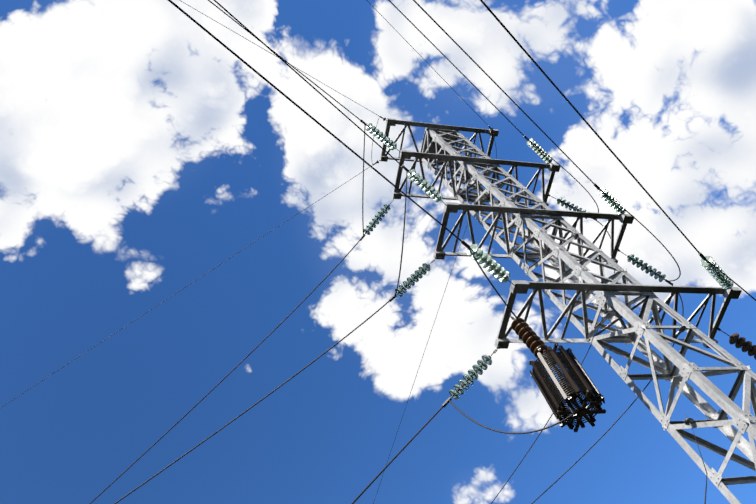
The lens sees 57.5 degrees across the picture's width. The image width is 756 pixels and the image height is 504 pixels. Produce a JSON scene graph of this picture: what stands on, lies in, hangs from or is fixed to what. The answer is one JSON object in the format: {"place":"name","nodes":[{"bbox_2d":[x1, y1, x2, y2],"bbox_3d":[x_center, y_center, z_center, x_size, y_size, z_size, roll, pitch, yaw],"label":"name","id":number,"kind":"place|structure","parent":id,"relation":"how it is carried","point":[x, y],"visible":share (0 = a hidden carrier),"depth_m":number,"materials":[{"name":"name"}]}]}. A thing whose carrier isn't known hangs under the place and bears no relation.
{"place":"outdoors","nodes":[
{"label":"outdoors","id":0,"kind":"place"},
{"bbox_2d":[0,0,755,503],"label":"sky","id":1,"kind":"structure","parent":0,"point":[140,155],"materials":[{"name":"blue"}]},
{"label":"ground","id":2,"kind":"structure","parent":0,"visible":0},
{"bbox_2d":[0,0,755,503],"bbox_3d":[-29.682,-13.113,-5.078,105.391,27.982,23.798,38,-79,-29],"label":"lattice tower","id":3,"kind":"structure","parent":2,"relation":"on","point":[566,388],"depth_m":15.12,"materials":[{"name":"metal"}]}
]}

